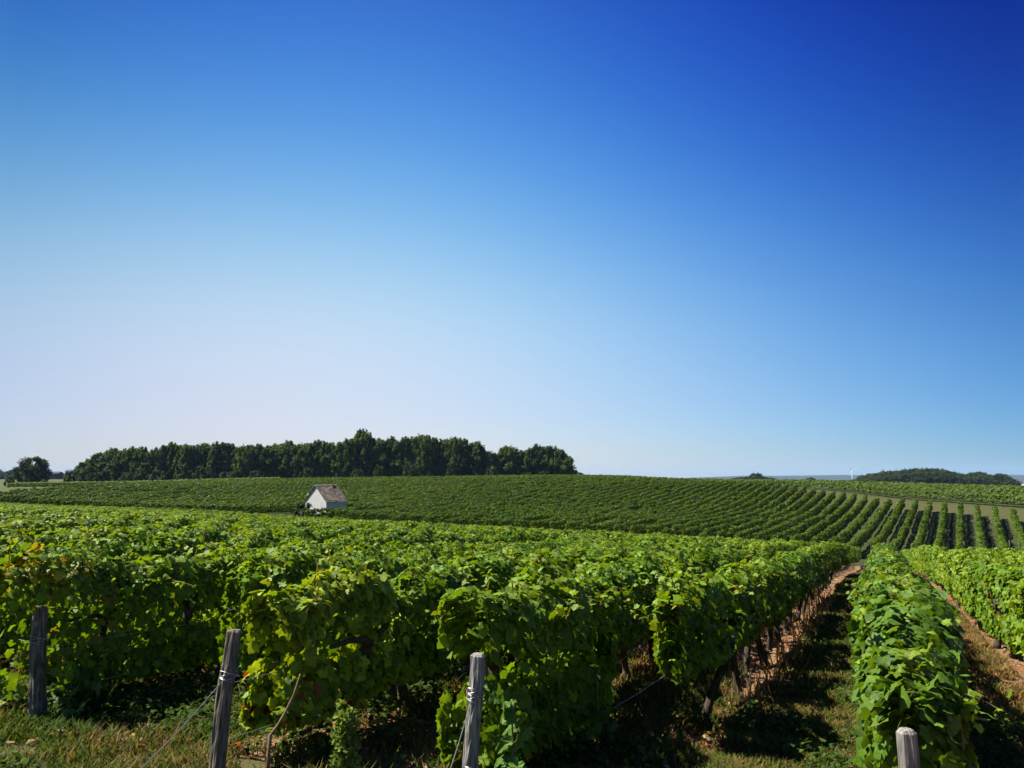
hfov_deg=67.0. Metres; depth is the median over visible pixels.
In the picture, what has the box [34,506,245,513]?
vine row
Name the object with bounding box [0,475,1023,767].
ground
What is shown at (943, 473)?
tree
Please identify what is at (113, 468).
tree
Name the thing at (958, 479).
tree
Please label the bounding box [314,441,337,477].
tree
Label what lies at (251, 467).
tree
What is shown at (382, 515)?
vine row
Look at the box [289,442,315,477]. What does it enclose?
tree
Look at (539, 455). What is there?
tree
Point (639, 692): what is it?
trellis wire
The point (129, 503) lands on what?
vine row
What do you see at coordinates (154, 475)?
bush
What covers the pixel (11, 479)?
bush
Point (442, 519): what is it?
vine row
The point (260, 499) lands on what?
vine row
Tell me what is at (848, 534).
vine row
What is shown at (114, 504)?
vine row
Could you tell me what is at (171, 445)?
tree
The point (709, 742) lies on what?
leaf litter
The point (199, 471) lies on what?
bush
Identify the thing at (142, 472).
tree
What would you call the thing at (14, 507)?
vine row
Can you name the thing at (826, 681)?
grass
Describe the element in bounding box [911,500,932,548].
vine row
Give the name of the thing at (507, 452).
tree
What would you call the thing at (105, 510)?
vine row
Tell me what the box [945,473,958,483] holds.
tree
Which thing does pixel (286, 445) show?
tree
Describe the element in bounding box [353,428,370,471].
tree
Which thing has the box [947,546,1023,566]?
vine row
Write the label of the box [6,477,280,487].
vine row
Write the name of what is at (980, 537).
vine row
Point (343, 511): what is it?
vine row
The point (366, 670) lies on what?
vine row
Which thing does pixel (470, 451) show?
tree
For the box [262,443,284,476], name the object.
tree
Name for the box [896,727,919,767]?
end post
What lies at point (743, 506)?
vine row
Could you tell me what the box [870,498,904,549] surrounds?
vine row
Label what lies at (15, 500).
vine row
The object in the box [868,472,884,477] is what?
tree
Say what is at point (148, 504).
vine row
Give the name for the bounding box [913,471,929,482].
tree
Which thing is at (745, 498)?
vine row
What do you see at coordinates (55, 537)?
vine row
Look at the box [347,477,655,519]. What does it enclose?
vine row
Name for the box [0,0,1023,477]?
sky
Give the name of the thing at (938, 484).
vine row
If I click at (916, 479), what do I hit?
tree
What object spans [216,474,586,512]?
vine row
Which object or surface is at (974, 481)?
tree
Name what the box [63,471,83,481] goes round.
bush
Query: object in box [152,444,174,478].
tree
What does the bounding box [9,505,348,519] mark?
vine row
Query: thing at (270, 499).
vine row
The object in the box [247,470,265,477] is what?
bush
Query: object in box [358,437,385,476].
tree
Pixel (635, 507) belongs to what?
vine row
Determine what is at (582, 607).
vine row
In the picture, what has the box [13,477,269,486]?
vine row
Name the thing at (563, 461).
tree
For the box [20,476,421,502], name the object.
vine row
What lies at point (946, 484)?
vine row
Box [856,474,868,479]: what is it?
tree
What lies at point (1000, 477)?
tree
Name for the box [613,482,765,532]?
vine row
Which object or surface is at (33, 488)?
vine row
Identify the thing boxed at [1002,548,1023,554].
vine row
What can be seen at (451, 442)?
tree
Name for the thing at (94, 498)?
vine row
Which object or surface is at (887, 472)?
tree
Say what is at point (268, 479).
vine row
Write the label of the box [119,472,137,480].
bush
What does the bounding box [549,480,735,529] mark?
vine row
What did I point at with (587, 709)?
vine sucker
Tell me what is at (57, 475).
barn
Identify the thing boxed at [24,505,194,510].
vine row
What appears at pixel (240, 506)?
vine row
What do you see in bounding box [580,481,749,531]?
vine row
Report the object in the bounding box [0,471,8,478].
tree
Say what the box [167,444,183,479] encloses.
tree
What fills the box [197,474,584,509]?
vine row
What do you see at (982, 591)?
vine row
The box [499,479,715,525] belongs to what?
vine row
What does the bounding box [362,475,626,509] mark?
vine row
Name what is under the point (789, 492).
vine row
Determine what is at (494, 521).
vine row
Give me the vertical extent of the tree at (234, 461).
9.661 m
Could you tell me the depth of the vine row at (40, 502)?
114.00 m
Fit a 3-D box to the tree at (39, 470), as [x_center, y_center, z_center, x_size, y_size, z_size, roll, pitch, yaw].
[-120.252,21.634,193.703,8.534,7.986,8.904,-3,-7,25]
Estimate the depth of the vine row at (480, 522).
95.06 m
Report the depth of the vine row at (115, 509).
75.72 m
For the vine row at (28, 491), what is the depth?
121.15 m
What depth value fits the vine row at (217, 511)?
71.40 m
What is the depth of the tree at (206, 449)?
206.92 m
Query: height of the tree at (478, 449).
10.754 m
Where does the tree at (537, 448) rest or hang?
on the ground at (970, 533)
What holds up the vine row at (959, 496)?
on the ground at (970, 533)
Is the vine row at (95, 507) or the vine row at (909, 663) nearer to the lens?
the vine row at (909, 663)
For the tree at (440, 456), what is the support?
on the ground at (970, 533)
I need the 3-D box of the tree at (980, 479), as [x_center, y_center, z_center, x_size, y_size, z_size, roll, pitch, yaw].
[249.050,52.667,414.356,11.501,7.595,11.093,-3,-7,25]
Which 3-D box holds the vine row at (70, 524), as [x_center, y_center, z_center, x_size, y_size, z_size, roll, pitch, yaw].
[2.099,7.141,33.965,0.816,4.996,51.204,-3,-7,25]
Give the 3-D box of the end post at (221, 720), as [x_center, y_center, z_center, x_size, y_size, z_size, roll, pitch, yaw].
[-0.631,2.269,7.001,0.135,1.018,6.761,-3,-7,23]
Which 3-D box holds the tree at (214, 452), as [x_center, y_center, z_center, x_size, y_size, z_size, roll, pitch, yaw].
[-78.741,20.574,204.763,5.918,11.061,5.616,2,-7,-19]
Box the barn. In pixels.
[43,472,62,478]
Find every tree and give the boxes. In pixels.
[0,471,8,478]
[11,456,52,482]
[73,462,93,481]
[85,452,106,480]
[94,455,116,481]
[97,447,125,480]
[106,451,126,480]
[113,447,138,479]
[121,446,141,480]
[129,446,151,480]
[137,452,155,480]
[146,447,166,477]
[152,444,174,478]
[160,442,177,479]
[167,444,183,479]
[174,444,197,473]
[180,445,206,478]
[194,443,212,477]
[197,445,210,472]
[204,441,223,478]
[209,442,232,478]
[216,443,239,476]
[224,446,245,477]
[233,444,256,477]
[242,445,265,477]
[247,443,271,476]
[254,446,278,476]
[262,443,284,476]
[270,446,292,477]
[273,440,298,477]
[282,444,306,477]
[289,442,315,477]
[301,443,318,474]
[309,439,329,476]
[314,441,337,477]
[320,442,346,476]
[329,442,348,476]
[337,438,358,476]
[342,436,366,476]
[348,429,374,476]
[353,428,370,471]
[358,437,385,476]
[364,438,389,476]
[372,439,395,475]
[379,436,398,476]
[385,440,408,476]
[392,436,416,476]
[400,439,426,475]
[406,433,430,476]
[415,435,438,475]
[424,437,445,475]
[430,439,451,476]
[438,436,459,475]
[448,436,467,475]
[456,438,474,475]
[460,442,484,475]
[468,441,486,475]
[474,451,497,475]
[484,452,503,474]
[494,453,508,474]
[496,445,521,474]
[506,455,524,474]
[514,450,533,474]
[519,447,542,474]
[528,443,544,474]
[534,446,553,474]
[543,445,562,474]
[550,449,569,474]
[557,455,577,474]
[749,471,766,478]
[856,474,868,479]
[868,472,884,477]
[869,476,882,481]
[877,475,890,481]
[881,469,893,475]
[883,474,900,481]
[892,473,908,481]
[893,469,908,474]
[901,473,913,482]
[903,472,921,482]
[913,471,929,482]
[914,468,931,472]
[921,471,935,482]
[928,472,945,482]
[934,471,951,483]
[937,470,956,475]
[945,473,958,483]
[951,474,965,483]
[957,476,971,483]
[958,473,975,476]
[966,477,977,484]
[971,476,985,484]
[977,474,993,484]
[992,473,1012,484]
[999,479,1021,485]
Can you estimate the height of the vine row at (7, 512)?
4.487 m
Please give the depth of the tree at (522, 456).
205.55 m
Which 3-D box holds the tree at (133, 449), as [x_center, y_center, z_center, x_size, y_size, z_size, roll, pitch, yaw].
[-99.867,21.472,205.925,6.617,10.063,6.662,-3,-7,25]
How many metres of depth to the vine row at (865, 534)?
68.90 m
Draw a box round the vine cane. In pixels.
[266,674,300,767]
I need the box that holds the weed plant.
[328,699,362,767]
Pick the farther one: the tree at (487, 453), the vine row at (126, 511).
the tree at (487, 453)
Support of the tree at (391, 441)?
on the ground at (970, 533)
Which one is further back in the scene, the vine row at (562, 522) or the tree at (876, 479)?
the tree at (876, 479)
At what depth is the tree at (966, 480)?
411.53 m
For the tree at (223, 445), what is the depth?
205.47 m
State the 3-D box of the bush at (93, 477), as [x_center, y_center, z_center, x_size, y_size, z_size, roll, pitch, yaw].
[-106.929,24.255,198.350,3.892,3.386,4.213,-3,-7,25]
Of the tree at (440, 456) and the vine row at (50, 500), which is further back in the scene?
the tree at (440, 456)
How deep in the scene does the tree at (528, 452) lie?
204.76 m
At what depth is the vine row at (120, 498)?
108.51 m
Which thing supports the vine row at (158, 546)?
on the ground at (970, 533)
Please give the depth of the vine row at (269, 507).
88.28 m
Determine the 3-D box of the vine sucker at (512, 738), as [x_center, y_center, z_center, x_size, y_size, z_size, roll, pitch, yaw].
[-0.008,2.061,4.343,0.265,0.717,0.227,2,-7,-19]
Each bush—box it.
[3,477,14,485]
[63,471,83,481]
[85,472,103,481]
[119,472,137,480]
[148,470,166,480]
[173,463,193,479]
[191,465,212,478]
[219,471,236,478]
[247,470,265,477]
[291,502,314,516]
[298,467,314,477]
[350,469,363,476]
[373,466,385,476]
[402,461,416,476]
[445,461,459,475]
[485,467,497,475]
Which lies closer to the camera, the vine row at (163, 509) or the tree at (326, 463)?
the vine row at (163, 509)
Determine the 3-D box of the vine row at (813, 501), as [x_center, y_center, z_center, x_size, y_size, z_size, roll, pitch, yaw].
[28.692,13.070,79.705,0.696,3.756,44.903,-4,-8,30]
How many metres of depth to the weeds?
5.82 m
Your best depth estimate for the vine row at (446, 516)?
94.06 m
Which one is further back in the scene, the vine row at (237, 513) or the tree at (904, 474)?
the tree at (904, 474)
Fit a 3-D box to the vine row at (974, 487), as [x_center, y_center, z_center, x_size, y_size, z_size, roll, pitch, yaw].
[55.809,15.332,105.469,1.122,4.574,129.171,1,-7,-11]
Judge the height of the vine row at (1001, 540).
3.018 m
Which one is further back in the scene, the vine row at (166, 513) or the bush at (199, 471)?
the bush at (199, 471)
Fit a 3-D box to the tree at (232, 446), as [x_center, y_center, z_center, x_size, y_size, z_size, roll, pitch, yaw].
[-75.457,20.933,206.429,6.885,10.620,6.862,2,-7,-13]
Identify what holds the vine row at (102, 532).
on the ground at (970, 533)
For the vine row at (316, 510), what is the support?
on the ground at (970, 533)
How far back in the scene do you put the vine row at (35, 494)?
113.12 m
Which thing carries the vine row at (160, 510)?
on the ground at (970, 533)
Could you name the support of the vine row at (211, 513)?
on the ground at (970, 533)
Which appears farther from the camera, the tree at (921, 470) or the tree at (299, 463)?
the tree at (921, 470)
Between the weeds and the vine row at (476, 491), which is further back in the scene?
the vine row at (476, 491)
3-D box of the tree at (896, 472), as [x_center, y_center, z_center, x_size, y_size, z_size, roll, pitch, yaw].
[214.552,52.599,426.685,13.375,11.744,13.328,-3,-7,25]
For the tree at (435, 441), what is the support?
on the ground at (970, 533)
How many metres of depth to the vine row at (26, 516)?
22.73 m
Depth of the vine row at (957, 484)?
111.09 m
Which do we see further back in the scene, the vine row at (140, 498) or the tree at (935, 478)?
the tree at (935, 478)
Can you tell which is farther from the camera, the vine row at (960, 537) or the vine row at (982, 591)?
the vine row at (960, 537)
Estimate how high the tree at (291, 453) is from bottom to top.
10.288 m
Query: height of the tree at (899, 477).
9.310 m
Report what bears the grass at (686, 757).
on the ground at (970, 533)
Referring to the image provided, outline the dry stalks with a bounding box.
[714,588,835,715]
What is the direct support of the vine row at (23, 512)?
on the ground at (970, 533)
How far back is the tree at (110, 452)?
206.09 m
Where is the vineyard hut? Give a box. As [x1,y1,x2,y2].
[304,484,347,514]
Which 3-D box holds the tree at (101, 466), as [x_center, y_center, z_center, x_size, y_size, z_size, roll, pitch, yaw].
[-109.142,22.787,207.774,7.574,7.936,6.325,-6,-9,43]
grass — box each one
[0,629,746,767]
[492,677,981,767]
[697,573,860,767]
[933,591,1023,767]
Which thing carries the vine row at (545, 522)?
on the ground at (970, 533)
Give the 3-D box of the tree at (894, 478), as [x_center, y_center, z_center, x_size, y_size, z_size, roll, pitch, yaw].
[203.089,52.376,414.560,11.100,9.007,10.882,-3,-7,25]
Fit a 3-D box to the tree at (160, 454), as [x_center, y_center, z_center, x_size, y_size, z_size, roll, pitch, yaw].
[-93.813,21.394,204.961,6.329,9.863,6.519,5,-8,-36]
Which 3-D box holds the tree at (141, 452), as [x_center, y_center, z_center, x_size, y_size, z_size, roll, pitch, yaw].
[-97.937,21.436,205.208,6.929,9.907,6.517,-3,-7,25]
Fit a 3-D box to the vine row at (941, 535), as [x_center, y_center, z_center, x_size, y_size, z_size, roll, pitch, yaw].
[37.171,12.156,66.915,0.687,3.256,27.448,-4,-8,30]
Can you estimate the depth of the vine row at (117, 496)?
114.40 m
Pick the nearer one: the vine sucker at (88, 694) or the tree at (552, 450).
the vine sucker at (88, 694)
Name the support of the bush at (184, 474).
on the ground at (970, 533)
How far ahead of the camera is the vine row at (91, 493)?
115.67 m
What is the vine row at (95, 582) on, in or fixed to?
on the ground at (970, 533)
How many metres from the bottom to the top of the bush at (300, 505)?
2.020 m
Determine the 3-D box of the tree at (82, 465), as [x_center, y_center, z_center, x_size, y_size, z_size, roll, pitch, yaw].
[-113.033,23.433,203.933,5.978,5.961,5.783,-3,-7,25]
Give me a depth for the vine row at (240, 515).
68.06 m
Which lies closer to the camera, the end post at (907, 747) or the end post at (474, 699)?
the end post at (907, 747)
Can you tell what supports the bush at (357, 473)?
on the ground at (970, 533)
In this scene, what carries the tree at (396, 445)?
on the ground at (970, 533)
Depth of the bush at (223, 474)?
198.64 m
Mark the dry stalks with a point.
(812, 617)
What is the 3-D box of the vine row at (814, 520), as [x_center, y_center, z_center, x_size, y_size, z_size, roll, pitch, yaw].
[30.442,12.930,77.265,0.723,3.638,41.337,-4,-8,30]
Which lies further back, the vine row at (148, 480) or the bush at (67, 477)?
the bush at (67, 477)
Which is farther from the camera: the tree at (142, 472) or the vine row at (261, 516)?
the tree at (142, 472)
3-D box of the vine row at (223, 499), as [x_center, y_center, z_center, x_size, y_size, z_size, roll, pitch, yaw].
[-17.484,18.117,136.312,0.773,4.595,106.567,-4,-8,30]
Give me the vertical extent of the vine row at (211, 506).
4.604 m
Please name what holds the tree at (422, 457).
on the ground at (970, 533)
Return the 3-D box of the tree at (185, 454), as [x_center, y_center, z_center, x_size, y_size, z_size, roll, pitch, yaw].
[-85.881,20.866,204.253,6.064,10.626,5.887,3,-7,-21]
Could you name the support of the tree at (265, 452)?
on the ground at (970, 533)
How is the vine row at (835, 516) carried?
on the ground at (970, 533)
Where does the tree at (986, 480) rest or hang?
on the ground at (970, 533)
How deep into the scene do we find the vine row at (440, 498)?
116.97 m
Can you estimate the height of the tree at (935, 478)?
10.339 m
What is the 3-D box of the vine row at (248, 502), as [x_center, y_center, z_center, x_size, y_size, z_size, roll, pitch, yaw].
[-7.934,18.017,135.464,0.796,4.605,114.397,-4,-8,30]
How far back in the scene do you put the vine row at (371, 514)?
99.40 m
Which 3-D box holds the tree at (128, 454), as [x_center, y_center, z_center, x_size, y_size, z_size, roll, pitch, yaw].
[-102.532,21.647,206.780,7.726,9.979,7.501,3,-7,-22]
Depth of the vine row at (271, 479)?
157.48 m
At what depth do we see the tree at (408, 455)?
207.31 m
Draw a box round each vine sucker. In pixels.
[47,675,121,720]
[484,685,533,767]
[576,663,619,746]
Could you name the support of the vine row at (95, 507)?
on the ground at (970, 533)
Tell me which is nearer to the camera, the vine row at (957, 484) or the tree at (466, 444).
the vine row at (957, 484)
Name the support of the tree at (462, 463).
on the ground at (970, 533)
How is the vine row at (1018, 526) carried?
on the ground at (970, 533)
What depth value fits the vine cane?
4.34 m
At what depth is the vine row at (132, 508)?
75.32 m
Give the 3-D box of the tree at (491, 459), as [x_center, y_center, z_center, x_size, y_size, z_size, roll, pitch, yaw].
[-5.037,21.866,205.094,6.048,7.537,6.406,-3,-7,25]
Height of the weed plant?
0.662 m
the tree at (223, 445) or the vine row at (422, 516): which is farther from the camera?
the tree at (223, 445)
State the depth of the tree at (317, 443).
207.16 m
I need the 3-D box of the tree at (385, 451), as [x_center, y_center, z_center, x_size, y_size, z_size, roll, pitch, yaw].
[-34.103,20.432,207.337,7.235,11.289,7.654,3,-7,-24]
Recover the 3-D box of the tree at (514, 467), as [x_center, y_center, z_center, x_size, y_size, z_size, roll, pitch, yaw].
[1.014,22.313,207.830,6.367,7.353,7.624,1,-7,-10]
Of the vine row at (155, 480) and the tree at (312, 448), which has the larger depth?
the tree at (312, 448)
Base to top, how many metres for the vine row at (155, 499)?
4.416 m
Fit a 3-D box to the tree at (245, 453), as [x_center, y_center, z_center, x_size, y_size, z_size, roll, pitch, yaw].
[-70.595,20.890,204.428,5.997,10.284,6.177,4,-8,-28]
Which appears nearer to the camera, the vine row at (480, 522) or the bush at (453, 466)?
the vine row at (480, 522)
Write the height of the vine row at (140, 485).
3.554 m
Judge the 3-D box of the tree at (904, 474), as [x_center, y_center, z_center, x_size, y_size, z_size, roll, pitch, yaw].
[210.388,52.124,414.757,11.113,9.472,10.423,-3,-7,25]
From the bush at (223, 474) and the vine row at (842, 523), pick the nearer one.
the vine row at (842, 523)
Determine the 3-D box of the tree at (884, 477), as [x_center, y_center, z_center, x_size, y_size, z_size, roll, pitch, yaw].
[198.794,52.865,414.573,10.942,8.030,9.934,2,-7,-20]
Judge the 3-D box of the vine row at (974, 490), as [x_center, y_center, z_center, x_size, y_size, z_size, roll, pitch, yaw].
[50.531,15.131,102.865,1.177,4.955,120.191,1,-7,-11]
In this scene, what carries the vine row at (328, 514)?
on the ground at (970, 533)
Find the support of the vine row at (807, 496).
on the ground at (970, 533)
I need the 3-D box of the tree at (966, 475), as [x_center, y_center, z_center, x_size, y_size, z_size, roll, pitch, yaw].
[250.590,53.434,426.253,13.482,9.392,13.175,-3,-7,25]
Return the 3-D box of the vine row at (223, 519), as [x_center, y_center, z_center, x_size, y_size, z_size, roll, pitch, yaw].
[-3.371,7.502,38.407,0.882,4.428,47.536,-3,-7,25]
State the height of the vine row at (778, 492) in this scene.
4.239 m
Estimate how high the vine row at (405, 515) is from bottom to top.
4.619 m
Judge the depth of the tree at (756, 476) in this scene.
415.05 m
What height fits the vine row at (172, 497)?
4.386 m
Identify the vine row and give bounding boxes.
[0,476,374,493]
[0,476,384,498]
[0,476,397,499]
[0,476,407,502]
[0,477,360,494]
[0,504,230,514]
[0,505,373,520]
[0,506,445,523]
[0,506,478,525]
[0,507,620,532]
[0,509,640,534]
[0,511,587,533]
[0,513,522,530]
[0,517,613,544]
[0,520,647,622]
[0,521,724,705]
[0,523,676,658]
[1,504,313,517]
[1,505,328,518]
[2,503,520,528]
[3,504,218,512]
[4,504,165,509]
[5,504,287,516]
[5,509,581,532]
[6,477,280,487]
[7,509,579,531]
[8,504,143,508]
[8,506,459,525]
[9,476,416,502]
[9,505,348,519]
[10,505,258,514]
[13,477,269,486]
[14,477,276,486]
[14,505,150,509]
[17,507,404,522]
[19,504,297,516]
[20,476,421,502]
[21,477,257,482]
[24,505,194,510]
[27,476,439,504]
[28,506,343,519]
[30,508,544,529]
[31,508,492,526]
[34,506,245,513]
[37,476,433,504]
[42,475,460,505]
[45,506,204,510]
[46,506,181,509]
[51,509,528,529]
[54,475,470,505]
[61,475,480,505]
[70,475,490,505]
[82,475,493,505]
[92,475,503,506]
[101,475,501,506]
[108,474,528,506]
[121,474,539,507]
[127,476,354,482]
[132,474,538,508]
[139,474,541,508]
[155,474,542,508]
[157,511,270,515]
[163,474,564,507]
[172,474,559,508]
[181,474,573,509]
[187,477,342,481]
[189,477,331,481]
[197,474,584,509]
[197,477,321,481]
[205,474,589,509]
[206,534,767,673]
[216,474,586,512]
[231,474,601,511]
[238,537,786,736]
[244,474,609,513]
[304,476,633,516]
[320,476,646,518]
[335,476,651,518]
[346,475,619,507]
[346,475,620,508]
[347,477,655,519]
[353,475,631,510]
[361,477,654,520]
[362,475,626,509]
[376,477,667,520]
[391,477,671,521]
[405,478,677,521]
[421,478,683,523]
[425,536,817,767]
[438,478,689,524]
[450,478,696,525]
[468,479,702,525]
[485,479,707,525]
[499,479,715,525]
[514,480,721,527]
[530,480,728,529]
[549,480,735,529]
[566,480,742,530]
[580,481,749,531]
[596,481,756,531]
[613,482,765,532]
[629,541,861,717]
[630,481,773,534]
[646,483,780,535]
[662,483,788,535]
[682,484,797,536]
[690,478,1023,504]
[697,478,1023,501]
[699,486,806,537]
[704,478,1022,497]
[717,487,816,538]
[734,490,825,539]
[751,490,835,541]
[770,492,846,541]
[785,479,1023,490]
[790,481,1023,486]
[790,493,856,541]
[801,481,1006,487]
[802,481,1019,486]
[804,479,1023,493]
[809,494,867,543]
[827,498,879,543]
[842,480,1023,489]
[845,542,1012,767]
[849,498,892,547]
[867,481,1023,488]
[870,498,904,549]
[891,499,917,550]
[901,544,1023,658]
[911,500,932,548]
[934,502,947,547]
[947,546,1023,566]
[955,502,964,549]
[974,504,985,547]
[991,506,1008,548]
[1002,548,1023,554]
[1010,508,1023,550]
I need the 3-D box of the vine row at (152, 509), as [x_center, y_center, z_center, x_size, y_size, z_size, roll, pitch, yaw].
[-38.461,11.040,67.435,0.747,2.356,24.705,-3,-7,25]
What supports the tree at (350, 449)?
on the ground at (970, 533)
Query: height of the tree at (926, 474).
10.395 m
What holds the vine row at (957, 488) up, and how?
on the ground at (970, 533)
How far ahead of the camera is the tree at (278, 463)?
205.72 m
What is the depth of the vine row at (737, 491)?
84.06 m
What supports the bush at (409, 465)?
on the ground at (970, 533)
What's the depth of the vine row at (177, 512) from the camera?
67.51 m
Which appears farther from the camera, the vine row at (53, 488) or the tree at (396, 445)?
the tree at (396, 445)
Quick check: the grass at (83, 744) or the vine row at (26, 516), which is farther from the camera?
the vine row at (26, 516)
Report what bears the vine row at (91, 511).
on the ground at (970, 533)
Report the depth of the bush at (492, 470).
198.23 m
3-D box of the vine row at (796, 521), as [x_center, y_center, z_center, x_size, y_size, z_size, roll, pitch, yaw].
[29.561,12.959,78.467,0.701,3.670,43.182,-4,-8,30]
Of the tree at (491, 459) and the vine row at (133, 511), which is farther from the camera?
the tree at (491, 459)
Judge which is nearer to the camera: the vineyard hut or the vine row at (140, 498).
the vineyard hut
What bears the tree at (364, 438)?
on the ground at (970, 533)
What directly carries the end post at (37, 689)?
on the ground at (970, 533)
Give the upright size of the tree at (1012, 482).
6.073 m
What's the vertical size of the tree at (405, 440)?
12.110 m
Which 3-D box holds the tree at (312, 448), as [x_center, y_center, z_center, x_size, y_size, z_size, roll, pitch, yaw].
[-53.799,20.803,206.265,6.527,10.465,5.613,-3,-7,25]
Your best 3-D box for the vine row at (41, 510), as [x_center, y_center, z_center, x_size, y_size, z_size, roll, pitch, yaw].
[-6.103,7.724,40.501,0.753,4.232,45.441,-3,-7,25]
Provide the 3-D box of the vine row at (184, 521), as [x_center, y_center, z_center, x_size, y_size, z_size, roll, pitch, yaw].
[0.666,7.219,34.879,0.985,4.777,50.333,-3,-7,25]
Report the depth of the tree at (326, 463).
205.13 m
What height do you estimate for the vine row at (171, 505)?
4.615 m
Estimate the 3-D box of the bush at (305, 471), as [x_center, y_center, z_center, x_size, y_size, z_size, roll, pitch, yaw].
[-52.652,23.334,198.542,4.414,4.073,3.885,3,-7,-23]
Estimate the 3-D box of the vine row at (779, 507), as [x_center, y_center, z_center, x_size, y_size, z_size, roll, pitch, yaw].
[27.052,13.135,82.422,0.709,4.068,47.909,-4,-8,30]
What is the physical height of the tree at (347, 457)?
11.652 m
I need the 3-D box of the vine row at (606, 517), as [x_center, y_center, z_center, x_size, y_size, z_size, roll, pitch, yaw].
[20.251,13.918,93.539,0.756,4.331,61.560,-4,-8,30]
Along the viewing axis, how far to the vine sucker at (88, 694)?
5.83 m
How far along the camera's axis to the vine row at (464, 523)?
92.96 m
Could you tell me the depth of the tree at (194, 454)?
204.19 m
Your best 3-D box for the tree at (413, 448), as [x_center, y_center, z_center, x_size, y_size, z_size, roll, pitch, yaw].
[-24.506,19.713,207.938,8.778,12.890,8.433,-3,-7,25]
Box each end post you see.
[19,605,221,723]
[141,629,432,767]
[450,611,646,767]
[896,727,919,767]
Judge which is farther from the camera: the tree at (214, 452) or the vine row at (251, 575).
the tree at (214, 452)
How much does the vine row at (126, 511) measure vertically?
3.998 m
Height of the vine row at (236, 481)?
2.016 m
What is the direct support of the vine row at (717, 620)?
on the ground at (970, 533)
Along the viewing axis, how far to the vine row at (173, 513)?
61.83 m
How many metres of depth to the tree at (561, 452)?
204.36 m
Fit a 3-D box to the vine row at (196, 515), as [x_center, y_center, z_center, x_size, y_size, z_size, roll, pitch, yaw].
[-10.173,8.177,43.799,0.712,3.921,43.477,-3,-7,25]
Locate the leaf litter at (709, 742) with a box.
[0,582,1023,767]
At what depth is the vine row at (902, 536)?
67.28 m
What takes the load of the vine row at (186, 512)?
on the ground at (970, 533)
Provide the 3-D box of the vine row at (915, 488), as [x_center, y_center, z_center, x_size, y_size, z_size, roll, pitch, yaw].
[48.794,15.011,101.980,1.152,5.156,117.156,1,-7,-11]
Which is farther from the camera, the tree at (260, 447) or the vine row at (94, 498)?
the tree at (260, 447)
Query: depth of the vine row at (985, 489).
96.14 m
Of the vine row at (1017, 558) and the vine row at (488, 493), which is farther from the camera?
the vine row at (488, 493)
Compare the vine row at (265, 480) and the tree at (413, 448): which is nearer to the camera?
the vine row at (265, 480)
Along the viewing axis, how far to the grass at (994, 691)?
8.24 m
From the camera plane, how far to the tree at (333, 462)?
203.80 m
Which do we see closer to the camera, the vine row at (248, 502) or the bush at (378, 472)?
the vine row at (248, 502)
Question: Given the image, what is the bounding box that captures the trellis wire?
[614,675,664,707]
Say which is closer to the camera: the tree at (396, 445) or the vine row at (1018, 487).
the vine row at (1018, 487)
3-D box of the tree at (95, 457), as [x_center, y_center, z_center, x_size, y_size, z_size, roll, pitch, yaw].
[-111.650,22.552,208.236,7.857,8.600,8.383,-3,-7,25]
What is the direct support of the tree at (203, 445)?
on the ground at (970, 533)
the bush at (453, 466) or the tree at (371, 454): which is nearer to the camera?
the bush at (453, 466)
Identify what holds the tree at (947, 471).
on the ground at (970, 533)
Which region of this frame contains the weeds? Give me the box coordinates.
[0,652,1023,767]
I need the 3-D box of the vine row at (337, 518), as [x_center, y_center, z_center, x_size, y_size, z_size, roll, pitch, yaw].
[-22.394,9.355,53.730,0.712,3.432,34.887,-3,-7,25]
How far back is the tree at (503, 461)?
206.28 m

